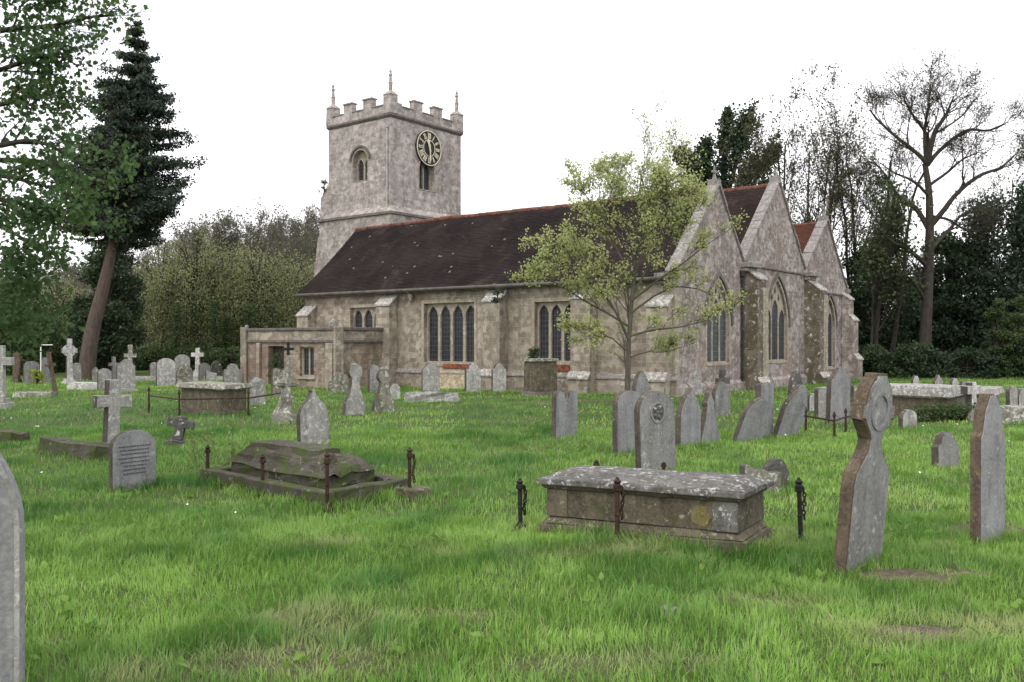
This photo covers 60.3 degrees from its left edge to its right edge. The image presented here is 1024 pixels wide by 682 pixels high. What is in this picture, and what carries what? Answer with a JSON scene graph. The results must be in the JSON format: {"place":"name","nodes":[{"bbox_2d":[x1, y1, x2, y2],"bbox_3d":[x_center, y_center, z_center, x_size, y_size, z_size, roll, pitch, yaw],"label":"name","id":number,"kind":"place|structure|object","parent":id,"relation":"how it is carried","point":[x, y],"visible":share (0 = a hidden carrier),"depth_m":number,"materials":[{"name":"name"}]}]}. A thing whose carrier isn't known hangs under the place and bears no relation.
{"place":"outdoors","nodes":[
{"label":"outdoors","id":0,"kind":"place"},
{"bbox_2d":[22,233,316,360],"bbox_3d":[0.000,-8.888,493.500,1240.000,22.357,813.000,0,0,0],"label":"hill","id":1,"kind":"structure","parent":0,"point":[227,257],"depth_m":135.17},
{"bbox_2d":[0,201,319,349],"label":"wood","id":2,"kind":"object","parent":1,"relation":"on","point":[150,257],"depth_m":136.79,"materials":[{"name":"plant"}]},
{"bbox_2d":[177,204,303,274],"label":"bare tree","id":3,"kind":"object","parent":1,"relation":"on","point":[271,234],"visible":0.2,"depth_m":87.77,"materials":[{"name":"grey plant"}]},
{"bbox_2d":[232,197,319,277],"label":"bare tree","id":4,"kind":"object","parent":1,"relation":"on","point":[299,244],"visible":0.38,"depth_m":91.67,"materials":[{"name":"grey plant"}]},
{"bbox_2d":[0,363,1023,681],"bbox_3d":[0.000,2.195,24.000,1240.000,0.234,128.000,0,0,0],"label":"ground","id":5,"kind":"structure","parent":0,"point":[878,573],"depth_m":8.36,"materials":[{"name":"plant"}]},
{"bbox_2d":[0,345,14,408],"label":"stone cross","id":6,"kind":"object","parent":5,"relation":"on","point":[4,400],"visible":0.91,"depth_m":28.73,"materials":[{"name":"stone"}]},
{"bbox_2d":[0,454,24,681],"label":"headstone","id":7,"kind":"object","parent":5,"relation":"on","point":[12,592],"visible":1,"depth_m":5.37,"materials":[{"name":"grey stone"}]},
{"bbox_2d":[0,429,29,443],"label":"fallen slab","id":8,"kind":"structure","parent":5,"relation":"on","point":[7,435],"depth_m":18.87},
{"bbox_2d":[0,286,63,375],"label":"bush","id":9,"kind":"object","parent":5,"relation":"on","point":[13,346],"visible":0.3,"depth_m":57.99,"materials":[{"name":"green plant"}]},
{"bbox_2d":[1,304,79,372],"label":"bush","id":10,"kind":"object","parent":5,"relation":"on","point":[57,351],"visible":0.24,"depth_m":61.51,"materials":[{"name":"green plant"}]},
{"bbox_2d":[2,271,113,366],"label":"weeping tree","id":11,"kind":"object","parent":5,"relation":"on","point":[68,296],"visible":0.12,"depth_m":75.67,"materials":[{"name":"green plant"}]},
{"bbox_2d":[61,339,76,383],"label":"stone cross","id":12,"kind":"object","parent":5,"relation":"on","point":[68,350],"visible":0.91,"depth_m":45.39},
{"bbox_2d":[36,437,108,460],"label":"fallen slab","id":13,"kind":"structure","parent":5,"relation":"on","point":[91,450],"depth_m":16.43,"materials":[{"name":"stone"}]},
{"bbox_2d":[0,0,154,357],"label":"sycamore tree","id":14,"kind":"object","parent":5,"relation":"on","point":[37,211],"visible":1,"depth_m":10.53,"materials":[{"name":"green plant"}]},
{"bbox_2d":[61,241,151,371],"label":"evergreen bush","id":15,"kind":"object","parent":5,"relation":"on","point":[124,284],"visible":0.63,"depth_m":57.23,"materials":[{"name":"green plant"}]},
{"bbox_2d":[92,379,131,442],"bbox_3d":[-7.746,1.536,17.058,0.205,1.581,0.704,1,-1,38],"label":"stone cross","id":16,"kind":"object","parent":5,"relation":"on","point":[112,400],"visible":0.81,"depth_m":16.98,"materials":[{"name":"stone"}]},
{"bbox_2d":[42,19,209,379],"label":"conifer tree","id":17,"kind":"object","parent":5,"relation":"on","point":[135,103],"visible":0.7,"depth_m":50.49,"materials":[{"name":"green plant"}]},
{"bbox_2d":[116,359,137,391],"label":"headstone","id":18,"kind":"object","parent":5,"relation":"on","point":[125,371],"visible":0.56,"depth_m":37.84,"materials":[{"name":"stone"}]},
{"bbox_2d":[109,430,155,491],"bbox_3d":[-5.605,1.852,13.032,0.116,1.092,0.684,0,0,38],"label":"headstone","id":19,"kind":"object","parent":5,"relation":"on","point":[132,457],"visible":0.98,"depth_m":12.97,"materials":[{"name":"grey stone"}]},
{"bbox_2d":[119,343,192,369],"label":"bush","id":20,"kind":"object","parent":5,"relation":"on","point":[151,352],"visible":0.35,"depth_m":65.27,"materials":[{"name":"green plant"}]},
{"bbox_2d":[110,242,208,359],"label":"weeping tree","id":21,"kind":"object","parent":5,"relation":"on","point":[145,264],"visible":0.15,"depth_m":70.74,"materials":[{"name":"green plant"}]},
{"bbox_2d":[156,358,174,385],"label":"headstone","id":22,"kind":"object","parent":5,"relation":"on","point":[165,371],"visible":0.76,"depth_m":43.45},
{"bbox_2d":[166,302,187,351],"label":"ivy tree","id":23,"kind":"object","parent":5,"relation":"on","point":[176,335],"visible":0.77,"depth_m":65.86,"materials":[{"name":"green plant"}]},
{"bbox_2d":[163,416,195,445],"bbox_3d":[-6.854,1.944,18.121,0.536,0.806,0.424,12,-4,-4],"label":"stone cross","id":24,"kind":"object","parent":5,"relation":"on","point":[180,424],"visible":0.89,"depth_m":18.05,"materials":[{"name":"stone"}]},
{"bbox_2d":[136,223,244,361],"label":"weeping tree","id":25,"kind":"object","parent":5,"relation":"on","point":[192,287],"visible":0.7,"depth_m":68.48,"materials":[{"name":"green plant"}]},
{"bbox_2d":[159,345,224,370],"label":"bush","id":26,"kind":"object","parent":5,"relation":"on","point":[187,351],"visible":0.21,"depth_m":65.08,"materials":[{"name":"green plant"}]},
{"bbox_2d":[188,291,204,348],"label":"ivy tree","id":27,"kind":"object","parent":5,"relation":"on","point":[195,343],"visible":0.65,"depth_m":66.91,"materials":[{"name":"green plant"}]},
{"bbox_2d":[160,212,246,346],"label":"bare tree","id":28,"kind":"object","parent":5,"relation":"on","point":[217,235],"visible":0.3,"depth_m":82.59,"materials":[{"name":"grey plant"}]},
{"bbox_2d":[175,381,252,414],"bbox_3d":[-9.105,1.829,26.913,2.364,1.134,1.216,0,0,38],"label":"chest tomb","id":29,"kind":"object","parent":5,"relation":"on","point":[203,389],"visible":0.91,"depth_m":26.39,"materials":[{"name":"stone"}]},
{"bbox_2d":[204,293,223,350],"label":"ivy tree","id":30,"kind":"object","parent":5,"relation":"on","point":[214,312],"visible":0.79,"depth_m":65.89,"materials":[{"name":"green plant"}]},
{"bbox_2d":[147,386,280,415],"bbox_3d":[-8.495,1.845,26.815,4.318,0.953,3.106,0,0,-33],"label":"iron railing","id":31,"kind":"object","parent":5,"relation":"on","point":[179,399],"visible":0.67,"depth_m":25.55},
{"bbox_2d":[192,346,239,370],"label":"bush","id":32,"kind":"object","parent":5,"relation":"on","point":[225,359],"visible":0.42,"depth_m":63.11,"materials":[{"name":"green plant"}]},
{"bbox_2d":[186,415,249,475],"bbox_3d":[-4.721,1.718,14.389,0.968,0.983,0.921,0,0,0],"label":"tall weed","id":33,"kind":"object","parent":5,"relation":"on","point":[232,451],"visible":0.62,"depth_m":14.31,"materials":[{"name":"green plant"}]},
{"bbox_2d":[172,235,280,349],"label":"weeping tree","id":34,"kind":"object","parent":5,"relation":"on","point":[218,255],"visible":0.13,"depth_m":71.23,"materials":[{"name":"green plant"}]},
{"bbox_2d":[219,310,233,351],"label":"ivy tree","id":35,"kind":"object","parent":5,"relation":"on","point":[226,335],"visible":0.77,"depth_m":66.84,"materials":[{"name":"green plant"}]},
{"bbox_2d":[223,363,241,382],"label":"headstone","id":36,"kind":"object","parent":5,"relation":"on","point":[232,372],"visible":0.87,"depth_m":44.41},
{"bbox_2d":[191,202,291,319],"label":"bare tree","id":37,"kind":"object","parent":5,"relation":"on","point":[254,241],"visible":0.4,"depth_m":84.94,"materials":[{"name":"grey plant"}]},
{"bbox_2d":[202,236,304,347],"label":"weeping tree","id":38,"kind":"object","parent":5,"relation":"on","point":[252,274],"visible":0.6,"depth_m":69.48,"materials":[{"name":"green plant"}]},
{"bbox_2d":[247,378,265,405],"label":"headstone","id":39,"kind":"object","parent":5,"relation":"on","point":[258,388],"visible":0.7,"depth_m":30.95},
{"bbox_2d":[237,242,314,333],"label":"weeping tree","id":40,"kind":"object","parent":5,"relation":"on","point":[304,276],"visible":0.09,"depth_m":72.95,"materials":[{"name":"green plant"}]},
{"bbox_2d":[271,370,298,423],"bbox_3d":[-6.060,1.600,23.537,0.694,1.639,0.651,0,0,-12],"label":"stone cross","id":41,"kind":"object","parent":5,"relation":"on","point":[283,411],"visible":0.91,"depth_m":23.40,"materials":[{"name":"stone"}]},
{"bbox_2d":[200,439,407,508],"bbox_3d":[-3.136,1.953,13.090,3.030,0.842,1.530,1,1,40],"label":"coped tomb","id":42,"kind":"object","parent":5,"relation":"on","point":[291,467],"visible":0.69,"depth_m":12.56,"materials":[{"name":"stone"}]},
{"bbox_2d":[296,389,329,445],"bbox_3d":[-4.051,1.675,17.942,0.136,1.414,0.724,-2,1,40],"label":"headstone","id":43,"kind":"object","parent":5,"relation":"on","point":[312,420],"visible":0.85,"depth_m":17.87,"materials":[{"name":"stone"}]},
{"bbox_2d":[322,451,332,511],"bbox_3d":[-2.424,1.888,11.559,0.150,0.883,0.143,0,0,-34],"label":"railing post","id":44,"kind":"object","parent":5,"relation":"on","point":[327,460],"visible":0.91,"depth_m":11.54,"materials":[{"name":"metal"}]},
{"bbox_2d":[328,373,348,392],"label":"headstone","id":45,"kind":"object","parent":5,"relation":"on","point":[340,382],"visible":0.69,"depth_m":37.80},
{"bbox_2d":[342,364,364,414],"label":"headstone","id":46,"kind":"object","parent":5,"relation":"on","point":[353,403],"visible":0.88,"depth_m":26.14,"materials":[{"name":"stone"}]},
{"bbox_2d":[372,369,394,412],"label":"headstone","id":47,"kind":"object","parent":5,"relation":"on","point":[383,400],"visible":0.84,"depth_m":27.19,"materials":[{"name":"stone"}]},
{"bbox_2d":[395,486,431,502],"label":"kerb block","id":48,"kind":"structure","parent":5,"relation":"on","point":[419,490],"depth_m":12.30,"materials":[{"name":"stone"}]},
{"bbox_2d":[421,362,439,392],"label":"headstone","id":49,"kind":"object","parent":5,"relation":"on","point":[430,376],"visible":0.66,"depth_m":35.82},
{"bbox_2d":[404,391,459,401],"bbox_3d":[-2.856,2.114,31.967,2.121,0.590,0.719,0,0,10],"label":"flat grave slab","id":50,"kind":"object","parent":5,"relation":"on","point":[432,396],"visible":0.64,"depth_m":31.75,"materials":[{"name":"stone"}]},
{"bbox_2d":[465,363,480,391],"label":"headstone","id":51,"kind":"object","parent":5,"relation":"on","point":[472,376],"visible":0.8,"depth_m":37.13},
{"bbox_2d":[491,364,505,391],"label":"headstone","id":52,"kind":"object","parent":5,"relation":"on","point":[498,376],"visible":0.84,"depth_m":37.80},
{"bbox_2d":[0,433,1023,681],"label":"broadleaf weeds","id":53,"kind":"object","parent":5,"relation":"on","point":[86,643],"visible":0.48,"depth_m":8.19,"materials":[{"name":"green plant"}]},
{"bbox_2d":[514,478,526,530],"bbox_3d":[0.101,1.975,10.386,0.145,0.716,0.151,0,0,20],"label":"railing post","id":54,"kind":"object","parent":5,"relation":"on","point":[520,486],"visible":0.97,"depth_m":10.37,"materials":[{"name":"metal"}]},
{"bbox_2d":[521,358,558,396],"bbox_3d":[1.138,1.515,35.276,1.235,1.641,1.094,0,0,-30],"label":"pedestal tomb","id":55,"kind":"object","parent":5,"relation":"on","point":[540,376],"visible":0.83,"depth_m":34.90,"materials":[{"name":"stone"}]},
{"bbox_2d":[240,59,863,396],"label":"church","id":56,"kind":"structure","parent":5,"relation":"on","point":[413,264],"depth_m":42.48,"materials":[{"name":"stone"}]},
{"bbox_2d":[302,347,313,376],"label":"window","id":57,"kind":"structure","parent":56,"relation":"in","point":[307,352],"depth_m":42.34,"materials":[{"name":"glass"}]},
{"bbox_2d":[352,149,367,181],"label":"window","id":58,"kind":"structure","parent":56,"relation":"in","point":[362,163],"depth_m":55.86,"materials":[{"name":"stone"}]},
{"bbox_2d":[348,304,375,326],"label":"window","id":59,"kind":"structure","parent":56,"relation":"in","point":[363,316],"depth_m":45.24,"materials":[{"name":"stone"}]},
{"bbox_2d":[418,161,434,192],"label":"window","id":60,"kind":"structure","parent":56,"relation":"in","point":[424,172],"depth_m":56.76,"materials":[{"name":"stone"}]},
{"bbox_2d":[421,298,476,365],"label":"window","id":61,"kind":"structure","parent":56,"relation":"in","point":[452,324],"depth_m":41.54,"materials":[{"name":"stone"}]},
{"bbox_2d":[531,297,569,364],"bbox_3d":[1.877,-0.390,37.766,2.340,2.920,0.385,0,0,38],"label":"window","id":62,"kind":"structure","parent":56,"relation":"in","point":[550,344],"depth_m":37.99,"materials":[{"name":"stone"}]},
{"bbox_2d":[705,278,730,365],"bbox_3d":[8.624,-0.825,37.177,0.215,3.730,2.440,0,0,38],"label":"window","id":63,"kind":"structure","parent":56,"relation":"in","point":[715,332],"depth_m":37.36,"materials":[{"name":"glass"}]},
{"bbox_2d":[766,279,788,363],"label":"window","id":64,"kind":"structure","parent":56,"relation":"in","point":[776,323],"depth_m":42.63,"materials":[{"name":"glass"}]},
{"bbox_2d":[826,298,835,369],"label":"window","id":65,"kind":"structure","parent":56,"relation":"in","point":[830,325],"depth_m":48.88,"materials":[{"name":"stone"}]},
{"bbox_2d":[551,390,577,438],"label":"headstone","id":66,"kind":"object","parent":5,"relation":"on","point":[564,412],"visible":0.85,"depth_m":20.14,"materials":[{"name":"grey stone"}]},
{"bbox_2d":[613,477,624,539],"bbox_3d":[1.128,1.864,9.429,0.146,0.820,0.153,0,0,20],"label":"railing post","id":67,"kind":"object","parent":5,"relation":"on","point":[617,487],"visible":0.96,"depth_m":9.41,"materials":[{"name":"metal"}]},
{"bbox_2d":[612,390,639,455],"bbox_3d":[2.283,1.706,17.484,0.145,1.465,0.800,0,0,44],"label":"headstone","id":68,"kind":"object","parent":5,"relation":"on","point":[623,430],"visible":0.68,"depth_m":17.30,"materials":[{"name":"grey stone"}]},
{"bbox_2d":[504,130,748,389],"bbox_3d":[3.396,-2.092,26.826,7.306,8.694,3.275,0,0,0],"label":"young tree","id":69,"kind":"object","parent":5,"relation":"on","point":[661,184],"visible":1,"depth_m":26.77,"materials":[{"name":"green plant"}]},
{"bbox_2d":[631,371,648,395],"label":"headstone","id":70,"kind":"object","parent":5,"relation":"on","point":[640,385],"visible":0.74,"depth_m":25.48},
{"bbox_2d":[601,91,707,197],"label":"slender tree","id":71,"kind":"object","parent":5,"relation":"on","point":[671,145],"visible":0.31,"depth_m":62.27,"materials":[{"name":"green plant"}]},
{"bbox_2d":[634,391,675,470],"bbox_3d":[2.433,1.641,14.927,0.870,1.583,0.172,-1,0,-39],"label":"headstone","id":72,"kind":"object","parent":5,"relation":"on","point":[654,422],"visible":0.89,"depth_m":14.83,"materials":[{"name":"grey stone"}]},
{"bbox_2d":[537,465,773,556],"bbox_3d":[1.605,1.947,10.000,2.473,0.921,1.139,-1,-1,32],"label":"chest tomb","id":73,"kind":"object","parent":5,"relation":"on","point":[685,503],"visible":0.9,"depth_m":9.54,"materials":[{"name":"stone"}]},
{"bbox_2d":[675,392,700,447],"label":"headstone","id":74,"kind":"object","parent":5,"relation":"on","point":[688,421],"visible":0.77,"depth_m":18.48,"materials":[{"name":"grey stone"}]},
{"bbox_2d":[701,392,719,443],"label":"headstone","id":75,"kind":"object","parent":5,"relation":"on","point":[709,428],"visible":0.68,"depth_m":19.04,"materials":[{"name":"grey stone"}]},
{"bbox_2d":[711,381,729,417],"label":"headstone","id":76,"kind":"object","parent":5,"relation":"on","point":[720,394],"visible":0.77,"depth_m":25.48,"materials":[{"name":"stone"}]},
{"bbox_2d":[670,97,787,188],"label":"ivy clad tree","id":77,"kind":"object","parent":5,"relation":"on","point":[723,166],"visible":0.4,"depth_m":66.92,"materials":[{"name":"green plant"}]},
{"bbox_2d":[731,397,769,442],"bbox_3d":[5.359,1.849,19.637,0.748,1.256,0.148,16,6,-30],"label":"headstone","id":78,"kind":"object","parent":5,"relation":"on","point":[753,419],"visible":0.87,"depth_m":19.52,"materials":[{"name":"grey stone"}]},
{"bbox_2d":[739,464,780,495],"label":"headstone","id":79,"kind":"object","parent":5,"relation":"on","point":[746,469],"visible":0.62,"depth_m":12.66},
{"bbox_2d":[755,382,773,438],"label":"headstone","id":80,"kind":"object","parent":5,"relation":"on","point":[765,391],"visible":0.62,"depth_m":20.45,"materials":[{"name":"grey stone"}]},
{"bbox_2d":[762,458,788,488],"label":"headstone","id":81,"kind":"object","parent":5,"relation":"on","point":[774,464],"visible":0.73,"depth_m":13.34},
{"bbox_2d":[772,390,805,437],"bbox_3d":[6.518,1.785,20.625,0.744,1.335,0.150,13,6,-36],"label":"headstone","id":82,"kind":"object","parent":5,"relation":"on","point":[791,414],"visible":0.8,"depth_m":20.50,"materials":[{"name":"grey stone"}]},
{"bbox_2d":[705,57,886,256],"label":"budding tree","id":83,"kind":"object","parent":5,"relation":"on","point":[793,173],"visible":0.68,"depth_m":60.23,"materials":[{"name":"green plant"}]},
{"bbox_2d":[794,477,806,542],"bbox_3d":[3.151,1.910,9.605,0.155,0.846,0.144,0,0,2],"label":"railing post","id":84,"kind":"object","parent":5,"relation":"on","point":[799,488],"visible":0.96,"depth_m":9.59,"materials":[{"name":"metal"}]},
{"bbox_2d":[814,387,825,417],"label":"headstone","id":85,"kind":"object","parent":5,"relation":"on","point":[819,401],"visible":0.59,"depth_m":25.09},
{"bbox_2d":[825,368,850,423],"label":"headstone","id":86,"kind":"object","parent":5,"relation":"on","point":[838,391],"visible":0.69,"depth_m":23.66,"materials":[{"name":"grey stone"}]},
{"bbox_2d":[788,56,903,312],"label":"budding tree","id":87,"kind":"object","parent":5,"relation":"on","point":[842,209],"visible":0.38,"depth_m":60.60,"materials":[{"name":"green plant"}]},
{"bbox_2d":[833,372,894,576],"bbox_3d":[3.420,1.350,8.501,0.768,2.094,0.148,4,1,-43],"label":"headstone","id":88,"kind":"object","parent":5,"relation":"on","point":[862,506],"visible":0.93,"depth_m":8.37,"materials":[{"name":"stone"}]},
{"bbox_2d":[859,343,898,375],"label":"bush","id":89,"kind":"object","parent":5,"relation":"on","point":[869,353],"visible":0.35,"depth_m":52.30,"materials":[{"name":"green plant"}]},
{"bbox_2d":[839,239,920,365],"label":"yew tree","id":90,"kind":"object","parent":5,"relation":"on","point":[864,334],"visible":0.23,"depth_m":59.22,"materials":[{"name":"green plant"}]},
{"bbox_2d":[812,79,957,351],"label":"budding tree","id":91,"kind":"object","parent":5,"relation":"on","point":[895,331],"visible":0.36,"depth_m":57.38,"materials":[{"name":"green plant"}]},
{"bbox_2d":[848,168,952,345],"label":"budding tree","id":92,"kind":"object","parent":5,"relation":"on","point":[902,230],"visible":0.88,"depth_m":54.04,"materials":[{"name":"green plant"}]},
{"bbox_2d":[898,409,916,429],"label":"headstone","id":93,"kind":"object","parent":5,"relation":"on","point":[907,417],"visible":0.72,"depth_m":21.91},
{"bbox_2d":[871,339,953,378],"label":"bush","id":94,"kind":"object","parent":5,"relation":"on","point":[931,365],"visible":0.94,"depth_m":50.50,"materials":[{"name":"green plant"}]},
{"bbox_2d":[879,264,966,361],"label":"yew tree","id":95,"kind":"object","parent":5,"relation":"on","point":[915,335],"visible":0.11,"depth_m":64.29,"materials":[{"name":"green plant"}]},
{"bbox_2d":[890,383,962,416],"bbox_3d":[12.050,1.833,26.434,2.426,1.077,1.568,0,0,38],"label":"chest tomb","id":96,"kind":"object","parent":5,"relation":"on","point":[908,396],"visible":0.48,"depth_m":25.77,"materials":[{"name":"stone"}]},
{"bbox_2d":[838,41,1023,360],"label":"spreading tree","id":97,"kind":"object","parent":5,"relation":"on","point":[930,220],"visible":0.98,"depth_m":54.69,"materials":[{"name":"brown plant"}]},
{"bbox_2d":[909,401,975,421],"bbox_3d":[12.028,1.943,24.224,2.810,0.689,1.113,0,0,0],"label":"bramble patch","id":98,"kind":"object","parent":5,"relation":"on","point":[954,411],"visible":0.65,"depth_m":24.08,"materials":[{"name":"green plant"}]},
{"bbox_2d":[931,432,959,468],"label":"headstone","id":99,"kind":"object","parent":5,"relation":"on","point":[945,448],"visible":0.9,"depth_m":15.18,"materials":[{"name":"stone"}]},
{"bbox_2d":[907,228,999,369],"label":"yew tree","id":100,"kind":"object","parent":5,"relation":"on","point":[948,269],"visible":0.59,"depth_m":61.71,"materials":[{"name":"green plant"}]},
{"bbox_2d":[961,382,980,411],"bbox_3d":[12.827,1.763,24.649,0.703,1.238,0.558,0,0,-34],"label":"stone cross","id":101,"kind":"object","parent":5,"relation":"on","point":[970,390],"visible":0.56,"depth_m":24.55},
{"bbox_2d":[942,346,1004,378],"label":"bush","id":102,"kind":"object","parent":5,"relation":"on","point":[982,364],"visible":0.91,"depth_m":51.56,"materials":[{"name":"green plant"}]},
{"bbox_2d":[933,190,1023,350],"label":"yew tree","id":103,"kind":"object","parent":5,"relation":"on","point":[983,269],"visible":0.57,"depth_m":60.98,"materials":[{"name":"green plant"}]},
{"bbox_2d":[970,393,1004,545],"bbox_3d":[5.183,1.478,9.608,0.581,1.813,0.129,1,0,-38],"label":"headstone","id":104,"kind":"object","parent":5,"relation":"on","point":[987,475],"visible":0.82,"depth_m":9.48,"materials":[{"name":"stone"}]},
{"bbox_2d":[967,405,1023,423],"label":"stone kerb","id":105,"kind":"structure","parent":5,"relation":"on","point":[1011,412],"depth_m":23.58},
{"bbox_2d":[969,180,1023,347],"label":"yew tree","id":106,"kind":"object","parent":5,"relation":"on","point":[1016,239],"visible":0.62,"depth_m":59.97,"materials":[{"name":"green plant"}]},
{"bbox_2d":[969,127,1023,277],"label":"budding tree","id":107,"kind":"object","parent":5,"relation":"on","point":[1006,187],"visible":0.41,"depth_m":76.75,"materials":[{"name":"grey plant"}]},
{"bbox_2d":[983,298,1016,378],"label":"yew column","id":108,"kind":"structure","parent":5,"relation":"on","point":[994,316],"depth_m":51.77,"materials":[{"name":"green plant"}]},
{"bbox_2d":[1000,295,1023,375],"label":"yew column","id":109,"kind":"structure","parent":5,"relation":"on","point":[1016,322],"depth_m":51.76,"materials":[{"name":"green plant"}]},
{"bbox_2d":[0,0,1023,322],"label":"sky","id":110,"kind":"structure","parent":0,"point":[536,82],"materials":[{"name":"white"}]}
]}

